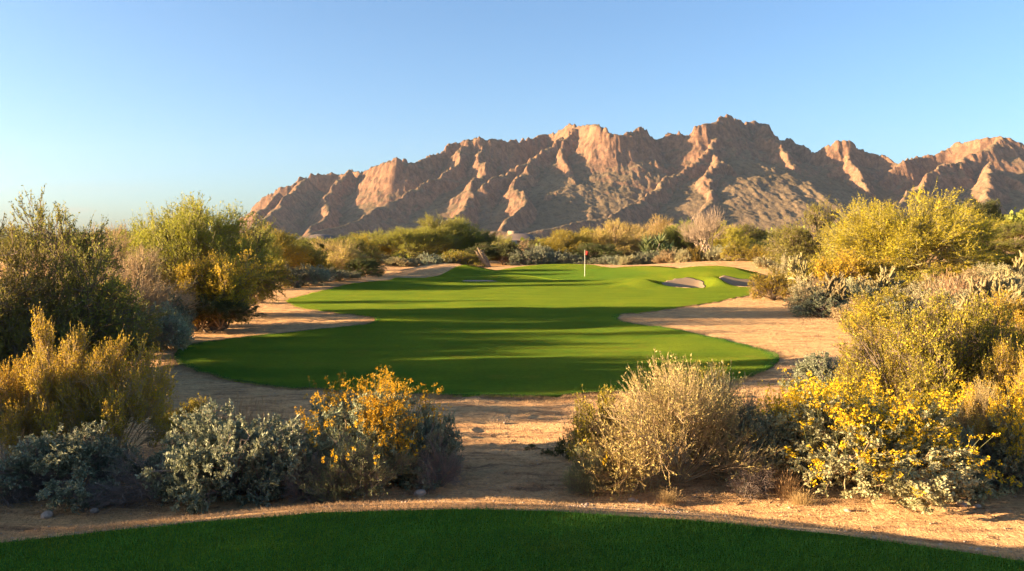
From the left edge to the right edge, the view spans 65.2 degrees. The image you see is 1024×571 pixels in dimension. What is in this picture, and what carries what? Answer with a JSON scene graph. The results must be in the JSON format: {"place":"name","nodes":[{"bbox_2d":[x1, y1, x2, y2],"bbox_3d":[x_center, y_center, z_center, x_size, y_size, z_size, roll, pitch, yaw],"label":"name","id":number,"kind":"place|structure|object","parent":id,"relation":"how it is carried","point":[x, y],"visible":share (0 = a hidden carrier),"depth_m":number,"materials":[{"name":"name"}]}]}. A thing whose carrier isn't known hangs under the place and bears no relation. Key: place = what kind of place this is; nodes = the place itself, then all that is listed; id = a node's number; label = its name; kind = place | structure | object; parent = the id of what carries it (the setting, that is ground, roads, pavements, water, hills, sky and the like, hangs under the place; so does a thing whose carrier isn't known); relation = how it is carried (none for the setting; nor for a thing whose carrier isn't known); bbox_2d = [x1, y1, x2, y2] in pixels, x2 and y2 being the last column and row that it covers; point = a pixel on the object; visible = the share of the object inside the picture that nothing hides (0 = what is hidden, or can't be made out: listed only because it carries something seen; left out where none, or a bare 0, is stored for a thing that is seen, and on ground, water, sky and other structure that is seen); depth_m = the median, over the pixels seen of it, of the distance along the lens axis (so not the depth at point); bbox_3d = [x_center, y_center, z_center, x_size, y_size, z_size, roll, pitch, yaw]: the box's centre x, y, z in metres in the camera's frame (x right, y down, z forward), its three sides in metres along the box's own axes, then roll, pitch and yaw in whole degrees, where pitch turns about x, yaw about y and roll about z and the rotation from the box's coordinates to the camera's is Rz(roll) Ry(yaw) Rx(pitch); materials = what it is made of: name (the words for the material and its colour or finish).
{"place":"outdoors","nodes":[
{"label":"outdoors","id":0,"kind":"place"},
{"bbox_2d":[0,247,1023,560],"bbox_3d":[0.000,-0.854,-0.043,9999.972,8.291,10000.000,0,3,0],"label":"desert ground","id":1,"kind":"structure","parent":0,"point":[492,449],"depth_m":10.51,"materials":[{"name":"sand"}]},
{"bbox_2d":[0,433,63,508],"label":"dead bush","id":2,"kind":"object","parent":1,"relation":"on","point":[14,496],"visible":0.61,"depth_m":8.97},
{"bbox_2d":[0,343,73,469],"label":"creosote bush","id":3,"kind":"object","parent":1,"relation":"on","point":[16,421],"visible":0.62,"depth_m":9.91,"materials":[{"name":"yellow plant"}]},
{"bbox_2d":[0,213,89,385],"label":"mesquite tree","id":4,"kind":"object","parent":1,"relation":"on","point":[17,296],"visible":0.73,"depth_m":15.54,"materials":[{"name":"green plant"}]},
{"bbox_2d":[0,224,109,261],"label":"mesquite tree","id":5,"kind":"object","parent":1,"relation":"on","point":[7,238],"visible":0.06,"depth_m":72.25,"materials":[{"name":"green plant"}]},
{"bbox_2d":[0,301,118,457],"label":"creosote bush","id":6,"kind":"object","parent":1,"relation":"on","point":[37,386],"visible":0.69,"depth_m":10.16,"materials":[{"name":"yellow plant"}]},
{"bbox_2d":[0,185,150,370],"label":"mesquite tree","id":7,"kind":"object","parent":1,"relation":"on","point":[107,307],"visible":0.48,"depth_m":17.17,"materials":[{"name":"green plant"}]},
{"bbox_2d":[0,420,167,514],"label":"saltbush","id":8,"kind":"object","parent":1,"relation":"on","point":[68,462],"visible":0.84,"depth_m":8.96,"materials":[{"name":"grey plant"}]},
{"bbox_2d":[42,220,168,292],"bbox_3d":[-14.006,-0.336,27.041,4.447,3.835,5.062,-1,3,-20],"label":"dry tree","id":9,"kind":"object","parent":1,"relation":"on","point":[117,254],"visible":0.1,"depth_m":26.73,"materials":[{"name":"brown plant"}]},
{"bbox_2d":[41,269,173,360],"bbox_3d":[-10.629,0.779,18.801,4.974,2.556,4.723,0,3,-3],"label":"mesquite tree","id":10,"kind":"object","parent":1,"relation":"on","point":[150,319],"visible":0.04,"depth_m":20.09,"materials":[{"name":"green plant"}]},
{"bbox_2d":[51,330,180,455],"bbox_3d":[-5.237,1.476,10.428,1.801,1.918,1.467,0,3,-4],"label":"creosote bush","id":11,"kind":"object","parent":1,"relation":"on","point":[114,366],"visible":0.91,"depth_m":10.35,"materials":[{"name":"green plant"}]},
{"bbox_2d":[70,327,162,376],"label":"creosote bush","id":12,"kind":"object","parent":1,"relation":"on","point":[129,350],"visible":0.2,"depth_m":17.90,"materials":[{"name":"green plant"}]},
{"bbox_2d":[67,442,184,517],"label":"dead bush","id":13,"kind":"object","parent":1,"relation":"on","point":[137,494],"visible":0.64,"depth_m":8.87,"materials":[{"name":"plant"}]},
{"bbox_2d":[96,242,203,315],"bbox_3d":[-11.440,0.194,24.206,3.941,3.130,4.488,-1,3,-14],"label":"dry tree","id":14,"kind":"object","parent":1,"relation":"on","point":[157,295],"visible":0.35,"depth_m":24.19,"materials":[{"name":"brown plant"}]},
{"bbox_2d":[132,300,193,350],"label":"sage bush","id":15,"kind":"object","parent":1,"relation":"on","point":[173,325],"visible":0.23,"depth_m":21.69,"materials":[{"name":"grey plant"}]},
{"bbox_2d":[148,291,197,337],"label":"sage bush","id":16,"kind":"object","parent":1,"relation":"on","point":[181,308],"visible":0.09,"depth_m":24.13,"materials":[{"name":"grey plant"}]},
{"bbox_2d":[154,298,194,350],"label":"tan bush","id":17,"kind":"object","parent":1,"relation":"on","point":[184,345],"visible":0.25,"depth_m":22.47,"materials":[{"name":"grey plant"}]},
{"bbox_2d":[148,393,226,444],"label":"creosote bush","id":18,"kind":"object","parent":1,"relation":"on","point":[191,405],"visible":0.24,"depth_m":11.61,"materials":[{"name":"yellow plant"}]},
{"bbox_2d":[145,254,239,331],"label":"creosote bush","id":19,"kind":"object","parent":1,"relation":"on","point":[177,287],"visible":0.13,"depth_m":26.99,"materials":[{"name":"green plant"}]},
{"bbox_2d":[106,190,283,298],"bbox_3d":[-12.096,-1.111,31.022,6.900,5.249,6.809,2,4,38],"label":"palo verde tree","id":20,"kind":"object","parent":1,"relation":"on","point":[193,236],"visible":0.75,"depth_m":30.08,"materials":[{"name":"green plant"}]},
{"bbox_2d":[172,246,268,330],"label":"creosote bush","id":21,"kind":"object","parent":1,"relation":"on","point":[224,282],"visible":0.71,"depth_m":27.00,"materials":[{"name":"yellow plant"}]},
{"bbox_2d":[177,291,266,332],"bbox_3d":[-9.976,0.905,26.472,3.121,1.457,3.215,-3,4,-44],"label":"mesquite tree","id":22,"kind":"object","parent":1,"relation":"on","point":[225,311],"visible":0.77,"depth_m":26.24,"materials":[{"name":"green plant"}]},
{"bbox_2d":[135,397,331,514],"bbox_3d":[-3.111,1.913,9.323,2.204,1.232,2.050,-1,3,-13],"label":"saltbush","id":23,"kind":"object","parent":1,"relation":"on","point":[246,455],"visible":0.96,"depth_m":8.92,"materials":[{"name":"grey plant"}]},
{"bbox_2d":[218,209,291,304],"bbox_3d":[-11.507,-0.938,33.764,4.095,4.613,4.134,-1,3,-23],"label":"mesquite tree","id":24,"kind":"object","parent":1,"relation":"on","point":[271,285],"visible":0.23,"depth_m":33.81,"materials":[{"name":"green plant"}]},
{"bbox_2d":[235,221,318,269],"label":"palo verde tree","id":25,"kind":"object","parent":1,"relation":"on","point":[296,253],"visible":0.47,"depth_m":61.70,"materials":[{"name":"green plant"}]},
{"bbox_2d":[276,262,319,288],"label":"sage bush","id":26,"kind":"object","parent":1,"relation":"on","point":[302,275],"visible":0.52,"depth_m":53.77,"materials":[{"name":"green plant"}]},
{"bbox_2d":[279,447,338,504],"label":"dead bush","id":27,"kind":"object","parent":1,"relation":"on","point":[295,492],"visible":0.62,"depth_m":9.02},
{"bbox_2d":[310,236,371,272],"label":"bush","id":28,"kind":"object","parent":1,"relation":"on","point":[342,255],"visible":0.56,"depth_m":73.75,"materials":[{"name":"beige plant"}]},
{"bbox_2d":[331,236,382,270],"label":"mesquite tree","id":29,"kind":"object","parent":1,"relation":"on","point":[372,253],"visible":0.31,"depth_m":79.44,"materials":[{"name":"green plant"}]},
{"bbox_2d":[294,421,425,504],"bbox_3d":[-1.730,2.031,9.200,1.559,0.910,1.351,-1,3,-21],"label":"needle bush","id":30,"kind":"object","parent":1,"relation":"on","point":[356,470],"visible":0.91,"depth_m":9.00,"materials":[{"name":"plant"}]},
{"bbox_2d":[270,364,451,497],"bbox_3d":[-1.861,1.742,9.988,2.302,1.478,2.136,-1,3,-16],"label":"flowering bush","id":31,"kind":"object","parent":1,"relation":"on","point":[367,411],"visible":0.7,"depth_m":9.64,"materials":[{"name":"yellow flower petals"},{"name":"grey green leaf"},{"name":"twig"}]},
{"bbox_2d":[343,257,387,276],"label":"mesquite tree","id":32,"kind":"object","parent":1,"relation":"on","point":[357,264],"visible":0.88,"depth_m":71.42,"materials":[{"name":"green plant"}]},
{"bbox_2d":[370,226,452,258],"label":"palo verde tree","id":33,"kind":"object","parent":1,"relation":"on","point":[404,238],"visible":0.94,"depth_m":98.48,"materials":[{"name":"green plant"}]},
{"bbox_2d":[375,401,464,485],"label":"saltbush","id":34,"kind":"object","parent":1,"relation":"on","point":[452,444],"visible":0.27,"depth_m":9.96,"materials":[{"name":"grey plant"}]},
{"bbox_2d":[405,224,464,255],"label":"palo verde tree","id":35,"kind":"object","parent":1,"relation":"on","point":[447,238],"visible":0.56,"depth_m":101.13,"materials":[{"name":"green plant"}]},
{"bbox_2d":[410,419,468,494],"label":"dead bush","id":36,"kind":"object","parent":1,"relation":"on","point":[448,479],"visible":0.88,"depth_m":9.56,"materials":[{"name":"plant"}]},
{"bbox_2d":[416,212,473,254],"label":"palo verde tree","id":37,"kind":"object","parent":1,"relation":"on","point":[433,224],"visible":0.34,"depth_m":106.47,"materials":[{"name":"green plant"}]},
{"bbox_2d":[438,250,485,267],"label":"creosote bush","id":38,"kind":"object","parent":1,"relation":"on","point":[464,257],"visible":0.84,"depth_m":90.20,"materials":[{"name":"green plant"}]},
{"bbox_2d":[173,312,778,397],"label":"fairway edge grass","id":39,"kind":"structure","parent":1,"relation":"on","point":[543,395],"depth_m":18.76,"materials":[{"name":"plant"}]},
{"bbox_2d":[174,264,778,397],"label":"fairway","id":40,"kind":"structure","parent":1,"relation":"on","point":[450,331],"depth_m":24.39,"materials":[{"name":"plant"}]},
{"bbox_2d":[490,266,675,280],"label":"putting green","id":41,"kind":"object","parent":40,"relation":"on","point":[596,274],"visible":0.83,"depth_m":77.03,"materials":[{"name":"plant"}]},
{"bbox_2d":[662,277,705,287],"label":"bunker","id":42,"kind":"object","parent":40,"relation":"on","point":[687,282],"visible":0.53,"depth_m":58.32},
{"bbox_2d":[157,282,795,403],"bbox_3d":[3.498,0.872,37.213,32.934,0.475,45.860,0,3,0],"label":"dry grass fringe","id":43,"kind":"object","parent":1,"relation":"on","point":[177,365],"visible":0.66,"depth_m":16.89,"materials":[{"name":"plant"}]},
{"bbox_2d":[462,223,498,254],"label":"mesquite tree","id":44,"kind":"object","parent":1,"relation":"on","point":[486,238],"visible":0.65,"depth_m":106.96,"materials":[{"name":"green plant"}]},
{"bbox_2d":[487,241,522,264],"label":"mesquite tree","id":45,"kind":"object","parent":1,"relation":"on","point":[507,249],"visible":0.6,"depth_m":95.29,"materials":[{"name":"green plant"}]},
{"bbox_2d":[0,509,1023,570],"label":"tee lawn","id":46,"kind":"structure","parent":1,"relation":"on","point":[308,560],"depth_m":5.24,"materials":[{"name":"plant"}]},
{"bbox_2d":[0,497,1023,560],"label":"dry grass","id":47,"kind":"structure","parent":1,"relation":"on","point":[348,505],"depth_m":6.24,"materials":[{"name":"plant"}]},
{"bbox_2d":[19,207,1023,259],"bbox_3d":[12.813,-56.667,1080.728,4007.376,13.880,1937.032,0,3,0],"label":"distant scrub","id":48,"kind":"object","parent":1,"relation":"on","point":[1016,217],"visible":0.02,"depth_m":119.62,"materials":[{"name":"green plant"}]},
{"bbox_2d":[505,247,551,265],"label":"sage bush","id":49,"kind":"object","parent":1,"relation":"on","point":[517,258],"visible":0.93,"depth_m":92.03,"materials":[{"name":"green plant"}]},
{"bbox_2d":[533,243,572,263],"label":"sage bush","id":50,"kind":"object","parent":1,"relation":"on","point":[558,255],"visible":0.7,"depth_m":93.07,"materials":[{"name":"grey plant"}]},
{"bbox_2d":[537,228,592,256],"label":"palo verde tree","id":51,"kind":"object","parent":1,"relation":"on","point":[562,239],"visible":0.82,"depth_m":103.20,"materials":[{"name":"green plant"}]},
{"bbox_2d":[558,439,616,498],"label":"needle bush","id":52,"kind":"object","parent":1,"relation":"on","point":[575,477],"visible":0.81,"depth_m":9.45,"materials":[{"name":"plant"}]},
{"bbox_2d":[571,242,624,259],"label":"mesquite tree","id":53,"kind":"object","parent":1,"relation":"on","point":[597,250],"visible":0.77,"depth_m":97.86,"materials":[{"name":"green plant"}]},
{"bbox_2d":[564,384,642,485],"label":"creosote bush","id":54,"kind":"object","parent":1,"relation":"on","point":[582,421],"visible":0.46,"depth_m":9.94,"materials":[{"name":"yellow plant"}]},
{"bbox_2d":[585,217,657,255],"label":"dry tree","id":55,"kind":"object","parent":1,"relation":"on","point":[630,241],"visible":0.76,"depth_m":104.25,"materials":[{"name":"yellow plant"}]},
{"bbox_2d":[638,231,670,254],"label":"cactus","id":56,"kind":"object","parent":1,"relation":"on","point":[648,245],"visible":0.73,"depth_m":97.17,"materials":[{"name":"green plant"}]},
{"bbox_2d":[555,348,790,500],"bbox_3d":[2.088,1.655,9.841,3.048,1.746,2.515,0,3,-9],"label":"straw bush","id":57,"kind":"object","parent":1,"relation":"on","point":[674,421],"visible":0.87,"depth_m":9.45,"materials":[{"name":"plant"}]},
{"bbox_2d":[662,219,704,251],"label":"mesquite tree","id":58,"kind":"object","parent":1,"relation":"on","point":[672,234],"visible":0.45,"depth_m":107.30,"materials":[{"name":"green plant"}]},
{"bbox_2d":[651,359,733,466],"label":"creosote bush","id":59,"kind":"object","parent":1,"relation":"on","point":[718,369],"visible":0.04,"depth_m":10.46,"materials":[{"name":"brown plant"}]},
{"bbox_2d":[676,203,728,261],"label":"bare tree","id":60,"kind":"object","parent":1,"relation":"on","point":[705,232],"visible":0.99,"depth_m":90.94,"materials":[{"name":"plant"}]},
{"bbox_2d":[671,359,781,482],"bbox_3d":[2.814,1.704,10.071,1.273,1.560,1.468,-2,4,-35],"label":"straw bush","id":61,"kind":"object","parent":1,"relation":"on","point":[729,384],"visible":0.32,"depth_m":9.93,"materials":[{"name":"beige plant"}]},
{"bbox_2d":[701,219,758,260],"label":"palo verde tree","id":62,"kind":"object","parent":1,"relation":"on","point":[732,235],"visible":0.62,"depth_m":98.94,"materials":[{"name":"yellow plant"}]},
{"bbox_2d":[719,243,759,260],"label":"creosote bush","id":63,"kind":"object","parent":1,"relation":"on","point":[733,254],"visible":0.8,"depth_m":81.33,"materials":[{"name":"yellow plant"}]},
{"bbox_2d":[709,401,789,493],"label":"saltbush","id":64,"kind":"object","parent":1,"relation":"on","point":[763,430],"visible":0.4,"depth_m":9.60,"materials":[{"name":"grey plant"}]},
{"bbox_2d":[722,443,787,502],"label":"dead bush","id":65,"kind":"object","parent":1,"relation":"on","point":[754,486],"visible":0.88,"depth_m":9.31,"materials":[{"name":"plant"}]},
{"bbox_2d":[746,266,799,299],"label":"creosote bush","id":66,"kind":"object","parent":1,"relation":"on","point":[769,283],"visible":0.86,"depth_m":41.72,"materials":[{"name":"yellow plant"}]},
{"bbox_2d":[769,466,816,500],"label":"dry grass clump","id":67,"kind":"object","parent":1,"relation":"on","point":[787,493],"visible":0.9,"depth_m":9.19,"materials":[{"name":"plant"}]},
{"bbox_2d":[784,252,813,283],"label":"cholla cactus","id":68,"kind":"object","parent":1,"relation":"on","point":[801,269],"visible":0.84,"depth_m":47.67,"materials":[{"name":"beige plant"}]},
{"bbox_2d":[761,194,845,280],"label":"mesquite tree","id":69,"kind":"object","parent":1,"relation":"on","point":[793,244],"visible":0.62,"depth_m":55.21,"materials":[{"name":"green plant"}]},
{"bbox_2d":[759,385,854,487],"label":"flowering bush","id":70,"kind":"object","parent":1,"relation":"on","point":[783,410],"visible":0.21,"depth_m":9.87,"materials":[{"name":"grey green leaf"},{"name":"twig"},{"name":"yellow flower petals"}]},
{"bbox_2d":[786,274,833,313],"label":"tan bush","id":71,"kind":"object","parent":1,"relation":"on","point":[800,291],"visible":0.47,"depth_m":33.69,"materials":[{"name":"grey plant"}]},
{"bbox_2d":[778,350,850,397],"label":"saltbush","id":72,"kind":"object","parent":1,"relation":"on","point":[814,366],"visible":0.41,"depth_m":15.24,"materials":[{"name":"grey plant"}]},
{"bbox_2d":[782,290,853,317],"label":"sage bush","id":73,"kind":"object","parent":1,"relation":"on","point":[816,303],"visible":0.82,"depth_m":32.81,"materials":[{"name":"green plant"}]},
{"bbox_2d":[808,271,851,314],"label":"cholla cactus","id":74,"kind":"object","parent":1,"relation":"on","point":[834,285],"visible":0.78,"depth_m":33.43,"materials":[{"name":"beige plant"}]},
{"bbox_2d":[810,246,894,286],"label":"creosote bush","id":75,"kind":"object","parent":1,"relation":"on","point":[853,268],"visible":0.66,"depth_m":41.22,"materials":[{"name":"yellow plant"}]},
{"bbox_2d":[843,276,880,301],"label":"cactus","id":76,"kind":"object","parent":1,"relation":"on","point":[855,287],"visible":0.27,"depth_m":34.85,"materials":[{"name":"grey plant"}]},
{"bbox_2d":[835,297,902,335],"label":"creosote bush","id":77,"kind":"object","parent":1,"relation":"on","point":[865,311],"visible":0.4,"depth_m":24.77,"materials":[{"name":"yellow plant"}]},
{"bbox_2d":[811,197,933,277],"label":"palo verde tree","id":78,"kind":"object","parent":1,"relation":"on","point":[830,253],"visible":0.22,"depth_m":49.16,"materials":[{"name":"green plant"}]},
{"bbox_2d":[847,282,911,320],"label":"creosote bush","id":79,"kind":"object","parent":1,"relation":"on","point":[887,293],"visible":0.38,"depth_m":27.98,"materials":[{"name":"yellow plant"}]},
{"bbox_2d":[833,313,929,414],"bbox_3d":[6.324,1.357,13.310,1.654,1.879,1.803,2,4,39],"label":"creosote bush","id":80,"kind":"object","parent":1,"relation":"on","point":[880,339],"visible":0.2,"depth_m":13.32,"materials":[{"name":"yellow plant"}]},
{"bbox_2d":[860,265,904,296],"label":"cholla cactus","id":81,"kind":"object","parent":1,"relation":"on","point":[882,276],"visible":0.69,"depth_m":35.78,"materials":[{"name":"beige plant"}]},
{"bbox_2d":[749,368,1022,514],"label":"flowering bush","id":82,"kind":"object","parent":1,"relation":"on","point":[886,438],"visible":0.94,"depth_m":9.05,"materials":[{"name":"tan grey leaf"},{"name":"twig"},{"name":"yellow flower petals"}]},
{"bbox_2d":[823,289,1010,417],"bbox_3d":[6.147,1.206,11.761,2.346,2.356,2.557,-3,4,-44],"label":"creosote bush","id":83,"kind":"object","parent":1,"relation":"on","point":[920,368],"visible":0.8,"depth_m":11.61,"materials":[{"name":"yellow plant"}]},
{"bbox_2d":[887,267,946,291],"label":"creosote bush","id":84,"kind":"object","parent":1,"relation":"on","point":[911,278],"visible":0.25,"depth_m":37.81,"materials":[{"name":"yellow plant"}]},
{"bbox_2d":[824,179,1010,274],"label":"palo verde tree","id":85,"kind":"object","parent":1,"relation":"on","point":[888,230],"visible":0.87,"depth_m":45.55,"materials":[{"name":"yellow plant"}]},
{"bbox_2d":[897,405,991,493],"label":"saltbush","id":86,"kind":"object","parent":1,"relation":"on","point":[964,434],"visible":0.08,"depth_m":9.38,"materials":[{"name":"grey plant"}]},
{"bbox_2d":[915,262,977,280],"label":"creosote bush","id":87,"kind":"object","parent":1,"relation":"on","point":[954,269],"visible":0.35,"depth_m":41.56,"materials":[{"name":"yellow plant"}]},
{"bbox_2d":[928,385,986,447],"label":"creosote bush","id":88,"kind":"object","parent":1,"relation":"on","point":[967,401],"visible":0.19,"depth_m":10.01,"materials":[{"name":"yellow plant"}]},
{"bbox_2d":[921,202,1005,265],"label":"palo verde tree","id":89,"kind":"object","parent":1,"relation":"on","point":[985,235],"visible":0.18,"depth_m":50.67,"materials":[{"name":"green plant"}]},
{"bbox_2d":[922,283,1023,418],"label":"creosote bush","id":90,"kind":"object","parent":1,"relation":"on","point":[990,321],"visible":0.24,"depth_m":11.77,"materials":[{"name":"yellow plant"}]},
{"bbox_2d":[949,196,1005,223],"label":"mesquite tree","id":91,"kind":"object","parent":1,"relation":"on","point":[983,210],"visible":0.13,"depth_m":90.78,"materials":[{"name":"green plant"}]},
{"bbox_2d":[948,372,1011,464],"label":"straw bush","id":92,"kind":"object","parent":1,"relation":"on","point":[980,401],"visible":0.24,"depth_m":10.03,"materials":[{"name":"plant"}]},
{"bbox_2d":[953,276,1015,314],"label":"cholla cactus","id":93,"kind":"object","parent":1,"relation":"on","point":[986,284],"visible":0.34,"depth_m":24.89,"materials":[{"name":"beige plant"}]},
{"bbox_2d":[954,373,1023,492],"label":"flowering bush","id":94,"kind":"object","parent":1,"relation":"on","point":[1016,428],"visible":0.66,"depth_m":9.69,"materials":[{"name":"yellow flower petals"},{"name":"grey-green leaf"},{"name":"twig"}]},
{"bbox_2d":[971,328,1023,412],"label":"creosote bush","id":95,"kind":"object","parent":1,"relation":"on","point":[1001,359],"visible":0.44,"depth_m":10.99,"materials":[{"name":"yellow plant"}]},
{"bbox_2d":[978,236,1023,253],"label":"mesquite tree","id":96,"kind":"object","parent":1,"relation":"on","point":[1013,246],"visible":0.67,"depth_m":61.06,"materials":[{"name":"green plant"}]},
{"bbox_2d":[983,286,1023,338],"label":"creosote bush","id":97,"kind":"object","parent":1,"relation":"on","point":[1018,313],"visible":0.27,"depth_m":21.90,"materials":[{"name":"yellow plant"}]},
{"bbox_2d":[989,269,1023,304],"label":"cholla cactus","id":98,"kind":"object","parent":1,"relation":"on","point":[998,282],"visible":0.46,"depth_m":27.03,"materials":[{"name":"beige plant"}]},
{"bbox_2d":[994,219,1023,241],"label":"mesquite tree","id":99,"kind":"object","parent":1,"relation":"on","point":[1014,230],"visible":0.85,"depth_m":79.76,"materials":[{"name":"green plant"}]},
{"bbox_2d":[0,314,1023,557],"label":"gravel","id":100,"kind":"structure","parent":0,"point":[637,500],"depth_m":8.79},
{"bbox_2d":[0,0,1023,236],"label":"sky","id":101,"kind":"structure","parent":0,"point":[114,107],"materials":[{"name":"blue"}]},
{"bbox_2d":[220,114,1023,241],"bbox_3d":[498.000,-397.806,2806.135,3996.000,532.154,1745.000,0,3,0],"label":"mountains","id":102,"kind":"structure","parent":0,"point":[574,178],"depth_m":2796.74,"materials":[{"name":"stone"}]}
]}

